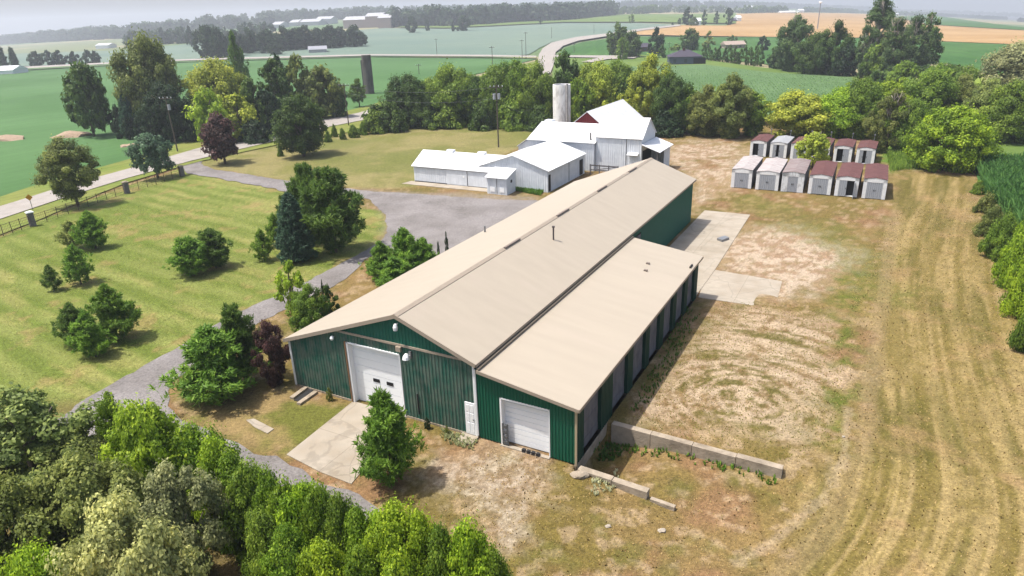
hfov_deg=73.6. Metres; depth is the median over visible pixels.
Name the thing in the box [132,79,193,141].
broadleaf tree
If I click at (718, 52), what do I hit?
hedge cedar
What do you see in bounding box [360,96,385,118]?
thicket
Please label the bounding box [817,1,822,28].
water tower
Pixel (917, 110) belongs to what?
broadleaf tree
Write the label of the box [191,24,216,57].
tree
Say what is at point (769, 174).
storage shed
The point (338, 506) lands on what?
hedge cedar
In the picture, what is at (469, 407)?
door
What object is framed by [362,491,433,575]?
hedge cedar
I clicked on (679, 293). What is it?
loading door
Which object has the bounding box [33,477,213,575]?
broadleaf tree
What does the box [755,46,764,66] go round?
hedge cedar
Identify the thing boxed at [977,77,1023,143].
broadleaf tree
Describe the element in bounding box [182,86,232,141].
broadleaf tree
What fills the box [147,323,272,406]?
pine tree
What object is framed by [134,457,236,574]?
broadleaf tree
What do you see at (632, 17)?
broadleaf tree
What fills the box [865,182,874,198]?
door
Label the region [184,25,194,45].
broadleaf tree
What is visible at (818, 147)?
broadleaf tree
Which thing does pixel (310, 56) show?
side road
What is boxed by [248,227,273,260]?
pine tree
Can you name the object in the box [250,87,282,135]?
broadleaf tree
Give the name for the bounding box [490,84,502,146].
utility pole
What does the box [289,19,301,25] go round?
greenhouse
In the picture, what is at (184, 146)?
road verge
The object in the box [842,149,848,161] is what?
door
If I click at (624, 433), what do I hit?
retaining wall
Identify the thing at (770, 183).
door
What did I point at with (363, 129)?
shrub
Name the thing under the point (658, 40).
evergreen tree
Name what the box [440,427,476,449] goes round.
weeds
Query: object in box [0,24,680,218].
road
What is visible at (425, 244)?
pine tree
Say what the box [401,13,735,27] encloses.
pasture field
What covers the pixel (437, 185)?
concrete strip
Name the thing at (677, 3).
wood
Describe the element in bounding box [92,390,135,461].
cedar
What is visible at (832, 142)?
storage shed
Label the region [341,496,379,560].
hedge cedar
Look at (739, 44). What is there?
farmhouse
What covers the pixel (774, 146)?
door
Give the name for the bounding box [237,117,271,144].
shrub
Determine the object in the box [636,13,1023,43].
wheat field
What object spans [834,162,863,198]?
storage shed
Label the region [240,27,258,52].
tree
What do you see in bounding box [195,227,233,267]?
pine tree
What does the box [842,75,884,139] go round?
broadleaf tree
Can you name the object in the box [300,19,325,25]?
greenhouse
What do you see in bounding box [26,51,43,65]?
tree
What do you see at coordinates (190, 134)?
cedar
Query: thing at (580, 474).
concrete rubble
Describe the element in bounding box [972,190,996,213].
shrub
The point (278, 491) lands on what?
hedge cedar
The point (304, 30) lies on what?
tree
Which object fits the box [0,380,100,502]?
broadleaf tree
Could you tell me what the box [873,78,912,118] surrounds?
broadleaf tree
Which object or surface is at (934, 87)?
broadleaf tree
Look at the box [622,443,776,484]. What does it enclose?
weeds
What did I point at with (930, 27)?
broadleaf tree
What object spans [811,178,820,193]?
door
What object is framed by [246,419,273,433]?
paving slab
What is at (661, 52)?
evergreen tree
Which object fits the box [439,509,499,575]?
hedge cedar
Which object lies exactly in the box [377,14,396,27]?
greenhouse
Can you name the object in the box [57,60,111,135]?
broadleaf tree
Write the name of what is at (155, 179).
wire fence
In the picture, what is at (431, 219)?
driveway
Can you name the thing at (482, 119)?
shrub
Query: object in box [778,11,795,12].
farm building
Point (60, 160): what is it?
broadleaf tree
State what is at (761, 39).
broadleaf tree
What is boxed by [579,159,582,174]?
doorway
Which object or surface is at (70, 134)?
gravel heap
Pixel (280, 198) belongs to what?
pine tree
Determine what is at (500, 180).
annex
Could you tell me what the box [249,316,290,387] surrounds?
purple shrub
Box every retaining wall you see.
[578,466,649,499]
[611,421,783,478]
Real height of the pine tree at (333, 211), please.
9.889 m
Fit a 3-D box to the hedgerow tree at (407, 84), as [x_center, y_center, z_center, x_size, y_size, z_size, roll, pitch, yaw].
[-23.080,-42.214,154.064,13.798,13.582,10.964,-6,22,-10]
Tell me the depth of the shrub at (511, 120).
144.41 m
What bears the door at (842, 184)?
in the storage shed at (848, 179)
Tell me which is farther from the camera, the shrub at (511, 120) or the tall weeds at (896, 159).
the shrub at (511, 120)
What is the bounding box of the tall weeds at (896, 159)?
[886,148,921,170]
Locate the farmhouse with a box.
[721,41,745,48]
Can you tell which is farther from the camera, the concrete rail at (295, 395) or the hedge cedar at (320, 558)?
the concrete rail at (295, 395)
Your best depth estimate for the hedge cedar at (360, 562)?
25.66 m
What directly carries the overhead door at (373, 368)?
in the storage building at (546, 323)
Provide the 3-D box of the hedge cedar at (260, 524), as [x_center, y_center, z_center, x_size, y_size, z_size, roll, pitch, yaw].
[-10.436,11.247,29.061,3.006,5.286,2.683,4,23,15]
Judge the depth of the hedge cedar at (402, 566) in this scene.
24.93 m
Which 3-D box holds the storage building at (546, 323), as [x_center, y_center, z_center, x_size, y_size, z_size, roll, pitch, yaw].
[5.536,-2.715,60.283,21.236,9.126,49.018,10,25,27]
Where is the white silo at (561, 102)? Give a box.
[553,83,570,121]
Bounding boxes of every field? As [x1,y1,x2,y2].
[0,23,670,66]
[0,57,533,196]
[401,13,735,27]
[561,37,1014,73]
[628,64,852,113]
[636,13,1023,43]
[898,15,1023,29]
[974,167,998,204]
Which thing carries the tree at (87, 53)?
on the ground at (814, 253)
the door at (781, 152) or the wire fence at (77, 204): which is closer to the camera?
the wire fence at (77, 204)
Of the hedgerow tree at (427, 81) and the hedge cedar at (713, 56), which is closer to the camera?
the hedgerow tree at (427, 81)
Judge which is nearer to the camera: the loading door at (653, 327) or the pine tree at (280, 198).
the loading door at (653, 327)
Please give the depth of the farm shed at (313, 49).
502.61 m
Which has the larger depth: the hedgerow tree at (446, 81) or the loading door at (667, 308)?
the hedgerow tree at (446, 81)
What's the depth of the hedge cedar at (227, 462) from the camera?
31.07 m
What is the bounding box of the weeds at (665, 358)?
[631,307,700,411]
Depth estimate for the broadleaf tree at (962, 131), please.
95.29 m
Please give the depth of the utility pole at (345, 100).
157.36 m
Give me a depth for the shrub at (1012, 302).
52.27 m
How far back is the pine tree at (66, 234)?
76.45 m
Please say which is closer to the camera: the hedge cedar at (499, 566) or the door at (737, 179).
the hedge cedar at (499, 566)
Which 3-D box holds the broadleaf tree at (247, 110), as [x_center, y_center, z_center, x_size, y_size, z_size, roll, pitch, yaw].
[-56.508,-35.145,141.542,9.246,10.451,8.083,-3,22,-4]
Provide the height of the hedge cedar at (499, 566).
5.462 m
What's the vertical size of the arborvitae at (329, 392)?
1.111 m
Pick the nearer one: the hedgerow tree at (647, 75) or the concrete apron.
the concrete apron
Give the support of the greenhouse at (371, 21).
on the ground at (814, 253)
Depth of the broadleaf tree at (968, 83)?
123.71 m
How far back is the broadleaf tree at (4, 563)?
27.27 m
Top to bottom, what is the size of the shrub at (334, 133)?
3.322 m
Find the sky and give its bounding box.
[0,0,1023,34]
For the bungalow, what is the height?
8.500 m
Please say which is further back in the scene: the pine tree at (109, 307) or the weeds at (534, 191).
the weeds at (534, 191)
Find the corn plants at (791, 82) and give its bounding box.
[671,65,851,111]
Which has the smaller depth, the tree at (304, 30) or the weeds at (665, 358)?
the weeds at (665, 358)
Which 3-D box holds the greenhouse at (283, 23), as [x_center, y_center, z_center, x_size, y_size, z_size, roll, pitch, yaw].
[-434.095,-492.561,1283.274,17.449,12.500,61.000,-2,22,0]
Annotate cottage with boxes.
[640,43,647,51]
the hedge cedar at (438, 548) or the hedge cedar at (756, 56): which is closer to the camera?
the hedge cedar at (438, 548)
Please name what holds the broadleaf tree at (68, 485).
on the ground at (814, 253)
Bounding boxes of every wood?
[0,5,393,44]
[122,21,276,45]
[239,32,345,52]
[321,0,896,15]
[386,0,619,27]
[619,3,788,13]
[713,86,774,125]
[801,6,934,15]
[897,8,1023,16]
[936,13,1007,19]
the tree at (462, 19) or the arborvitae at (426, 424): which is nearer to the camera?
the arborvitae at (426, 424)
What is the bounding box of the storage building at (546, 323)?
[282,158,703,470]
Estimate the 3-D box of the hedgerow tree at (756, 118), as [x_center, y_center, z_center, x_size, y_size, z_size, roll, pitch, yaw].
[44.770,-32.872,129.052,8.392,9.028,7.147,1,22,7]
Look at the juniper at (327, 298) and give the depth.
55.79 m
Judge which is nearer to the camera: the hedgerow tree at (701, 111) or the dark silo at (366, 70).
the hedgerow tree at (701, 111)
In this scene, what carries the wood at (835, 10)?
on the ground at (814, 253)
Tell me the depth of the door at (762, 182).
91.44 m
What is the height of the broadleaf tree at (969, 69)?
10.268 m
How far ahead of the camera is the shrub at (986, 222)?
70.29 m
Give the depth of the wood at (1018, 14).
4472.00 m
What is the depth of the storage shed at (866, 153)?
104.31 m
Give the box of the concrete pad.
[698,270,781,304]
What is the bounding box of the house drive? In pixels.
[554,55,637,61]
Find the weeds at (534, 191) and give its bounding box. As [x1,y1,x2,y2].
[516,186,543,195]
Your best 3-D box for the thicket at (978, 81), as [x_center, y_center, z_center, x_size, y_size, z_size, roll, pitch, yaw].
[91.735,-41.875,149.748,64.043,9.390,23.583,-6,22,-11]
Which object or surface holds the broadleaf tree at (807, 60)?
on the ground at (814, 253)
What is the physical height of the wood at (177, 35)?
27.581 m
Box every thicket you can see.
[105,92,330,135]
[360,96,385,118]
[766,54,857,71]
[822,69,1001,102]
[870,64,963,85]
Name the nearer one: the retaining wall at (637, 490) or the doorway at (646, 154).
the retaining wall at (637, 490)
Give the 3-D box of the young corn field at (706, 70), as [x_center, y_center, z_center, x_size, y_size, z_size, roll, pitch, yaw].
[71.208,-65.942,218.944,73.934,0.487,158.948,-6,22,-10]
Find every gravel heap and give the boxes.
[0,135,23,140]
[50,131,91,137]
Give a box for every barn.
[479,139,586,192]
[517,119,598,170]
[573,99,642,123]
[594,116,673,171]
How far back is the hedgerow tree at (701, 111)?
128.78 m
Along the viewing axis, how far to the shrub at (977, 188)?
86.09 m
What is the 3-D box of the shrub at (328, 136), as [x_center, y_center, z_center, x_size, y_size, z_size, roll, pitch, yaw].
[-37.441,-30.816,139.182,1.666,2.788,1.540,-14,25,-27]
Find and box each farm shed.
[0,65,28,73]
[308,45,326,52]
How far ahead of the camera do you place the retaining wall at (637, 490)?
35.83 m
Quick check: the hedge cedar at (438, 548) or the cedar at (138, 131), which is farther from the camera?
the cedar at (138, 131)
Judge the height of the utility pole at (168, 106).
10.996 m
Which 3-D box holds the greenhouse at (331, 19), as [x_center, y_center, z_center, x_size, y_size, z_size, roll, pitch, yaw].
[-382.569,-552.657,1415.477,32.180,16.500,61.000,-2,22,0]
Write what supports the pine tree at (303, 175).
on the ground at (814, 253)
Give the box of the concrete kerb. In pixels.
[650,497,675,510]
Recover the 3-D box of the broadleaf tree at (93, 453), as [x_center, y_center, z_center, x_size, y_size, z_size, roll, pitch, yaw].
[-21.187,9.308,34.327,5.459,4.932,4.338,0,22,6]
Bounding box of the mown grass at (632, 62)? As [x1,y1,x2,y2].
[551,55,857,80]
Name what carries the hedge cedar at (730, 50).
on the ground at (814, 253)
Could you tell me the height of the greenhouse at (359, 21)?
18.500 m
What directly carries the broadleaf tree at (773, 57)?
on the ground at (814, 253)
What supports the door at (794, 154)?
in the storage shed at (793, 155)
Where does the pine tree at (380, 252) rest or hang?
on the ground at (814, 253)
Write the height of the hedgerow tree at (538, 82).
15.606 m
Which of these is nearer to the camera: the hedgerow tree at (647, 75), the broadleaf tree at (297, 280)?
the broadleaf tree at (297, 280)
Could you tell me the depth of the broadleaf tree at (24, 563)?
25.63 m
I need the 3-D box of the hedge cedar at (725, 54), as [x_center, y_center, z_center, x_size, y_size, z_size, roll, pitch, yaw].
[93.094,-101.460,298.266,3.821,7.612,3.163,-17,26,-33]
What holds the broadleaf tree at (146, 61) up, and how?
on the ground at (814, 253)
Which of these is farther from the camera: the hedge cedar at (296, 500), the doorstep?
the doorstep
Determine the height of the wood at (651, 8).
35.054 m
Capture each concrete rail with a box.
[290,386,307,399]
[297,391,317,405]
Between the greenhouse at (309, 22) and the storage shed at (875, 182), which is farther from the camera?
the greenhouse at (309, 22)
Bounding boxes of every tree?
[0,47,9,65]
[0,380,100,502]
[0,406,27,476]
[0,460,58,569]
[0,525,16,575]
[0,532,72,575]
[6,437,150,554]
[7,47,19,65]
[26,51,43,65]
[29,134,101,205]
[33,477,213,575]
[37,432,107,504]
[39,50,55,64]
[39,264,62,291]
[50,301,83,341]
[51,50,67,64]
[52,220,81,247]
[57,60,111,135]
[60,242,94,283]
[63,308,118,357]
[66,50,81,63]
[68,209,108,248]
[80,49,93,62]
[83,283,142,339]
[91,50,100,64]
[95,392,200,493]
[103,26,185,115]
[122,132,175,178]
[124,37,133,48]
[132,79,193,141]
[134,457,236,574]
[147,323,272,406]
[162,235,212,276]
[179,56,254,118]
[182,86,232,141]
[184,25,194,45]
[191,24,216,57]
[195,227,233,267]
[208,27,228,59]
[218,301,264,378]
[222,92,259,140]
[227,29,245,54]
[236,75,268,124]
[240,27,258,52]
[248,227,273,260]
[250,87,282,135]
[254,28,275,52]
[255,54,294,102]
[264,212,279,244]
[266,42,285,54]
[268,91,328,155]
[273,259,303,309]
[274,25,294,50]
[274,194,281,215]
[278,161,315,238]
[284,51,312,99]
[287,27,303,49]
[295,165,365,253]
[296,63,344,117]
[297,24,317,48]
[307,27,325,45]
[318,23,340,47]
[327,87,347,117]
[333,26,347,46]
[342,24,366,46]
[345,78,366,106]
[350,385,428,488]
[358,240,393,279]
[370,255,410,286]
[381,71,435,127]
[381,226,431,271]
[405,15,417,32]
[408,237,439,265]
[419,74,436,96]
[423,58,477,127]
[424,19,429,30]
[455,73,492,124]
[456,15,470,30]
[475,61,510,128]
[493,53,544,113]
[508,56,554,121]
[552,49,582,83]
[569,77,596,121]
[575,58,619,111]
[600,56,636,103]
[606,22,627,54]
[615,72,644,100]
[616,37,629,59]
[616,50,675,120]
[617,30,642,56]
[628,14,634,22]
[647,27,665,54]
[649,66,693,130]
[657,44,665,57]
[670,44,680,50]
[678,27,700,49]
[679,83,701,134]
[681,7,692,24]
[684,83,724,136]
[687,16,698,25]
[702,10,706,24]
[702,31,715,48]
[707,70,759,138]
[714,11,719,23]
[723,7,733,24]
[726,35,737,40]
[735,89,771,136]
[757,35,770,49]
[763,85,834,137]
[768,46,790,68]
[774,12,815,71]
[790,29,834,74]
[794,131,830,167]
[813,16,856,74]
[818,84,864,138]
[830,42,858,76]
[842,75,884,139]
[854,32,874,78]
[855,0,897,77]
[859,42,895,78]
[862,88,917,152]
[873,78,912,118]
[879,15,914,71]
[884,96,931,151]
[886,59,919,83]
[900,10,937,65]
[902,66,966,122]
[902,102,1005,173]
[918,62,953,77]
[920,11,944,64]
[939,72,979,110]
[948,64,983,81]
[963,75,1001,121]
[965,35,1023,85]
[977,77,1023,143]
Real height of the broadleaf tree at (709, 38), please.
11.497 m
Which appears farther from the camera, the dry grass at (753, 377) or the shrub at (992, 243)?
the shrub at (992, 243)
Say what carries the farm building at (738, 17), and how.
on the ground at (814, 253)
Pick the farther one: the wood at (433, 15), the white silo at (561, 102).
the wood at (433, 15)
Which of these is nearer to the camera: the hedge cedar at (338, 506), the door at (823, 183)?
the hedge cedar at (338, 506)
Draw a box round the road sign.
[25,194,32,209]
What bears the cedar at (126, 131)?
on the ground at (814, 253)
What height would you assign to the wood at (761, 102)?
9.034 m
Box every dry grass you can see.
[630,302,844,460]
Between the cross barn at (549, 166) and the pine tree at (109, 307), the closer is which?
the pine tree at (109, 307)
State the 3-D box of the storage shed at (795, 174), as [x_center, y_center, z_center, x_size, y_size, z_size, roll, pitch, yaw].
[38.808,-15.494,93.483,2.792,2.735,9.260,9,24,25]
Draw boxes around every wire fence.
[0,216,30,235]
[34,185,124,223]
[128,168,180,191]
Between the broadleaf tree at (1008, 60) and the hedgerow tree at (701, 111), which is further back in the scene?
the broadleaf tree at (1008, 60)
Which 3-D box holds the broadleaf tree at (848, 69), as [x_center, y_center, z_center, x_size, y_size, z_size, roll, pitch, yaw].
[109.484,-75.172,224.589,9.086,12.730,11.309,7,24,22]
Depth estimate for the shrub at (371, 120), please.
146.50 m
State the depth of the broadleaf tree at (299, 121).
121.78 m
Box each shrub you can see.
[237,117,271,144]
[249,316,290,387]
[277,148,283,156]
[324,130,332,142]
[331,123,337,136]
[339,128,346,139]
[347,124,359,137]
[357,109,388,134]
[358,121,367,135]
[377,99,409,132]
[403,93,440,128]
[428,102,466,129]
[467,100,496,131]
[493,98,528,131]
[524,104,552,131]
[652,108,683,137]
[969,179,985,194]
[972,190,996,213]
[972,204,1005,237]
[976,208,1019,261]
[990,215,1023,289]
[995,264,1023,319]
[1005,307,1023,352]
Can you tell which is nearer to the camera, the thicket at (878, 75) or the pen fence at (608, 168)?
the pen fence at (608, 168)
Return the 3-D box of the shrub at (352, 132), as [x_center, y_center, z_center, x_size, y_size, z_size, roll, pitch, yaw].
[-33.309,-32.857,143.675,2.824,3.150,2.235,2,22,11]
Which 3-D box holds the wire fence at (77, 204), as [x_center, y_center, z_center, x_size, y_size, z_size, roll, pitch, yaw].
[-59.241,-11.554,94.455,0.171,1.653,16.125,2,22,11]
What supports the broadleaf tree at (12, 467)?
on the ground at (814, 253)
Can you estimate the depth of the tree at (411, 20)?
786.55 m
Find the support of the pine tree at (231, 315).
on the ground at (814, 253)
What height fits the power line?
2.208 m
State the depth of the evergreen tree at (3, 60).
431.33 m
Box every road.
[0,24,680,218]
[26,54,535,67]
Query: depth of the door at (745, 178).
92.53 m
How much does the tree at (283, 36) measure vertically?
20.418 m
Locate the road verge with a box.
[0,61,534,233]
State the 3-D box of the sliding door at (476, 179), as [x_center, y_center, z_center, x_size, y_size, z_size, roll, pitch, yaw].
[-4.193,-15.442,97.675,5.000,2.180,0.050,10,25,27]
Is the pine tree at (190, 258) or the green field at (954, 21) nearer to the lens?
the pine tree at (190, 258)
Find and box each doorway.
[549,174,550,190]
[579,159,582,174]
[642,148,650,159]
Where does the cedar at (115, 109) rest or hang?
on the ground at (814, 253)
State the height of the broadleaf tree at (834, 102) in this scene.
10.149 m
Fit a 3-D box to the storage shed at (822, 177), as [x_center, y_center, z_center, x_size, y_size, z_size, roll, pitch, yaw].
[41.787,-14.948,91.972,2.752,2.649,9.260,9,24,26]
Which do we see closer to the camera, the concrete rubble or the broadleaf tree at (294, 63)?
the concrete rubble
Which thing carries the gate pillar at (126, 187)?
on the ground at (814, 253)
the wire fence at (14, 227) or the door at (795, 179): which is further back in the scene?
the door at (795, 179)
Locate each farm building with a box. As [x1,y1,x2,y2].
[734,15,741,20]
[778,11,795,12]
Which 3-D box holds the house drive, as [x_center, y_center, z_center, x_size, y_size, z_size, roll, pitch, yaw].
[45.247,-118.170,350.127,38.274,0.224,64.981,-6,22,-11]
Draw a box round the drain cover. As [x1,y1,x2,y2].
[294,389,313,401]
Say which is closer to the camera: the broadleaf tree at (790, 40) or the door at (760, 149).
the door at (760, 149)
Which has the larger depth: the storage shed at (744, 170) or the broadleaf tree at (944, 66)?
the broadleaf tree at (944, 66)
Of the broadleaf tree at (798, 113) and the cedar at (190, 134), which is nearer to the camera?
the broadleaf tree at (798, 113)
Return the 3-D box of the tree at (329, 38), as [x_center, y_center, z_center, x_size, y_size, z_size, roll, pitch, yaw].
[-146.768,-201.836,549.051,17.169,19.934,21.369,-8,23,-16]
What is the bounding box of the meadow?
[975,140,1023,155]
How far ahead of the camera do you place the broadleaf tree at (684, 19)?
782.25 m
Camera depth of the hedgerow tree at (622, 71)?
146.56 m
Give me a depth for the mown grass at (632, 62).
294.71 m
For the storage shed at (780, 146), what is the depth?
110.72 m
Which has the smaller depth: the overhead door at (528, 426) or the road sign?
the overhead door at (528, 426)
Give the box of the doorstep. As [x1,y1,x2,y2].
[458,432,478,444]
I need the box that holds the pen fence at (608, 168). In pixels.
[590,164,618,174]
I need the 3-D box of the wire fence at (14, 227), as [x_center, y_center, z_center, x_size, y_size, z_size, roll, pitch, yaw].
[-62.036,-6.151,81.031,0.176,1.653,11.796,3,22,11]
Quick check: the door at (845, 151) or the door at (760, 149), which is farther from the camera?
the door at (760, 149)
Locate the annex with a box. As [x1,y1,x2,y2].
[484,167,515,194]
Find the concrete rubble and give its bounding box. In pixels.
[570,470,588,478]
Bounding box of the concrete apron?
[287,401,406,483]
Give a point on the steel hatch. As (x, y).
(722, 238)
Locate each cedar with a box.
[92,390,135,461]
[111,103,124,138]
[120,116,134,139]
[133,114,146,137]
[166,416,243,525]
[180,109,198,140]
[186,430,244,549]
[212,444,247,558]
[216,449,280,568]
[238,499,278,575]
[250,455,277,514]
[255,517,312,575]
[265,469,300,521]
[267,475,333,543]
[293,532,348,575]
[294,472,335,547]
[317,484,356,566]
[340,540,382,575]
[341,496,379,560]
[341,505,383,563]
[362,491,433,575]
[380,539,432,575]
[403,502,435,575]
[417,516,460,575]
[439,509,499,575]
[478,542,512,575]
[701,44,707,59]
[706,45,712,60]
[710,47,718,60]
[715,45,722,61]
[720,46,727,62]
[727,44,732,62]
[731,46,738,63]
[736,47,742,63]
[742,45,750,64]
[747,47,754,65]
[752,44,759,65]
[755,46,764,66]
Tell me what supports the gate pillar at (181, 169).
on the ground at (814, 253)
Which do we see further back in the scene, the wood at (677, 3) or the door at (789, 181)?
the wood at (677, 3)
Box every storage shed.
[731,155,762,188]
[749,128,774,156]
[755,157,787,190]
[769,130,793,157]
[781,158,810,192]
[790,131,812,158]
[808,160,837,194]
[812,132,834,157]
[833,133,856,161]
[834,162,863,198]
[855,134,878,163]
[861,163,887,199]
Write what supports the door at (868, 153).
in the storage shed at (866, 153)
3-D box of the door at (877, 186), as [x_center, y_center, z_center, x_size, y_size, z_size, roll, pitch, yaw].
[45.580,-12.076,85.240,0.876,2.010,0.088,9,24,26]
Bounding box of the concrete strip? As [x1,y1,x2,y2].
[402,181,486,191]
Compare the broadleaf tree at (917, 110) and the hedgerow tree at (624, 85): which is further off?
the hedgerow tree at (624, 85)
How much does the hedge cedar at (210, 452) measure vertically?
6.349 m
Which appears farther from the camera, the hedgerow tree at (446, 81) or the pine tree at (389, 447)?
the hedgerow tree at (446, 81)
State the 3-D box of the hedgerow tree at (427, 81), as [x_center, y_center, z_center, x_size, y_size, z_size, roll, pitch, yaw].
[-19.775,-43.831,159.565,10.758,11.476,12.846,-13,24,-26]
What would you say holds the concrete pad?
on the ground at (814, 253)
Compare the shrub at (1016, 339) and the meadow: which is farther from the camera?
the meadow
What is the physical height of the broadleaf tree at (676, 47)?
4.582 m
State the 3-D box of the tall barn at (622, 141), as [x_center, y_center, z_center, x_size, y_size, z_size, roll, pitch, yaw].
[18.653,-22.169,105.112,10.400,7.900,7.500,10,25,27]
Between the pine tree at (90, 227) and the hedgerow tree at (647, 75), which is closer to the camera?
the pine tree at (90, 227)
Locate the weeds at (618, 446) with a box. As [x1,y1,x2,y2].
[593,441,629,460]
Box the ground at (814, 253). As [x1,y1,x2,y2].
[0,7,1023,575]
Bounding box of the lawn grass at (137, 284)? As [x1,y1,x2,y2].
[0,205,380,408]
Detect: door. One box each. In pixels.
[352,345,403,410]
[446,170,466,185]
[464,401,475,434]
[467,171,487,187]
[504,400,548,452]
[584,391,597,446]
[612,357,624,408]
[633,335,642,379]
[649,317,656,357]
[663,300,670,337]
[675,285,682,321]
[687,272,692,304]
[734,173,741,187]
[741,173,748,187]
[758,144,763,155]
[758,174,767,189]
[766,175,775,189]
[772,145,776,156]
[778,145,783,157]
[787,176,792,191]
[792,177,797,191]
[793,148,797,158]
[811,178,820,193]
[819,179,828,194]
[838,180,846,195]
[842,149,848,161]
[858,150,863,162]
[865,151,871,163]
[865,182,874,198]
[873,183,883,198]
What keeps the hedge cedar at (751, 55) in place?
on the ground at (814, 253)
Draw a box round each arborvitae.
[326,387,333,401]
[424,417,430,429]
[444,231,448,250]
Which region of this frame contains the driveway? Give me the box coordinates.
[58,161,537,519]
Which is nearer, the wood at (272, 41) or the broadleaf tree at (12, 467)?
the broadleaf tree at (12, 467)
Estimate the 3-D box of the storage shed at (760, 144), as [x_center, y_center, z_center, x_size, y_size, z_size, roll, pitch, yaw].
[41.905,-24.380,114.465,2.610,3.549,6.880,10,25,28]
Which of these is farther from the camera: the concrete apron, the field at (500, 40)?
the field at (500, 40)
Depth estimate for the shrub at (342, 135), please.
141.43 m
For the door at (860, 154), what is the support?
in the storage shed at (866, 153)
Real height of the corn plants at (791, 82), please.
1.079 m
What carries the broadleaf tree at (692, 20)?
on the ground at (814, 253)
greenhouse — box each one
[95,43,116,48]
[273,21,289,27]
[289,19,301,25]
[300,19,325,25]
[316,16,337,23]
[343,16,365,28]
[365,12,385,27]
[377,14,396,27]
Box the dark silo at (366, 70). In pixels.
[360,55,373,93]
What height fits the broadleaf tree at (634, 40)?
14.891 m
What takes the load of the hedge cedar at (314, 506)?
on the ground at (814, 253)
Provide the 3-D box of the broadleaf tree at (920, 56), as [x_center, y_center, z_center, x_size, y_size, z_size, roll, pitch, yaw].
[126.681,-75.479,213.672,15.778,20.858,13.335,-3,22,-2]
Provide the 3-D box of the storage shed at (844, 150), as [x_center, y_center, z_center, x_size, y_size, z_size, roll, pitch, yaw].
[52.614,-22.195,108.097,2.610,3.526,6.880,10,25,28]
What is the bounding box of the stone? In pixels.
[657,528,665,532]
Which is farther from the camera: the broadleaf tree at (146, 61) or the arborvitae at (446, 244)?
the broadleaf tree at (146, 61)
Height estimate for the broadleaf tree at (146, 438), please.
7.707 m
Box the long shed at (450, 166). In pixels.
[411,149,508,187]
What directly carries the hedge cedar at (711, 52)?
on the ground at (814, 253)
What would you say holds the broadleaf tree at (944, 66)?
on the ground at (814, 253)
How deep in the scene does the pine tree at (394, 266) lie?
61.38 m
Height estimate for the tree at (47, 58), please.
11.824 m
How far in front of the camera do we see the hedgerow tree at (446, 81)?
150.51 m
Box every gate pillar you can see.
[24,211,36,226]
[121,181,129,193]
[177,165,184,176]
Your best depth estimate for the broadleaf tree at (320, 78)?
168.39 m
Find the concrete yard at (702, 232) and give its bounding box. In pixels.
[669,210,749,296]
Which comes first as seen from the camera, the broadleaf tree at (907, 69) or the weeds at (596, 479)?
the weeds at (596, 479)
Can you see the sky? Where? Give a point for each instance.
(16, 16)
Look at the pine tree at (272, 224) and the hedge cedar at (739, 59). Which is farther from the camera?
the hedge cedar at (739, 59)
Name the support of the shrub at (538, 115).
on the ground at (814, 253)
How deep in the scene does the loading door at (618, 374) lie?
42.93 m
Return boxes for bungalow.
[666,48,705,64]
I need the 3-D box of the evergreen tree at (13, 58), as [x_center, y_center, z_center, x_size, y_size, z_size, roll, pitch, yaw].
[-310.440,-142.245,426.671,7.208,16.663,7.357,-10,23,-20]
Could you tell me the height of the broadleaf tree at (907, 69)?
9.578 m
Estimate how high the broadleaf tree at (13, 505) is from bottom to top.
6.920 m
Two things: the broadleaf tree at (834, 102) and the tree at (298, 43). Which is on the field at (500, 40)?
the tree at (298, 43)
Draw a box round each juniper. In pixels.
[283,281,328,332]
[319,284,340,314]
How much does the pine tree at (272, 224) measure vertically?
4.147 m
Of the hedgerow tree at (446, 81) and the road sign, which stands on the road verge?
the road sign
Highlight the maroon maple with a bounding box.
[198,110,238,163]
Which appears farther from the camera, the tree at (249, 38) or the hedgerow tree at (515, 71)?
the tree at (249, 38)
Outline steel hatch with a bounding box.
[717,235,728,241]
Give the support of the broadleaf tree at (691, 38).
on the ground at (814, 253)
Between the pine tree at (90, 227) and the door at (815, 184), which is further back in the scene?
the door at (815, 184)
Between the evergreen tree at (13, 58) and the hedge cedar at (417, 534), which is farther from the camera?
the evergreen tree at (13, 58)
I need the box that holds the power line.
[344,85,483,92]
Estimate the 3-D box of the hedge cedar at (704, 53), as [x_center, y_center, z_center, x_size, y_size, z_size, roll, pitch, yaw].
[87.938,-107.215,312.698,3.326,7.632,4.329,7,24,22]
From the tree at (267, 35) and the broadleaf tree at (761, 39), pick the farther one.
the tree at (267, 35)
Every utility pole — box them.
[159,96,177,150]
[339,83,348,124]
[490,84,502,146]
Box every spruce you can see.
[117,94,138,134]
[227,30,250,77]
[272,191,318,263]
[273,52,290,91]
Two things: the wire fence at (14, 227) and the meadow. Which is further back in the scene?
the meadow
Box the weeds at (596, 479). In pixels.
[591,468,618,494]
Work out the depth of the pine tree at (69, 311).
52.78 m
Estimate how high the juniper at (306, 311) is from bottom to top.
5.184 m

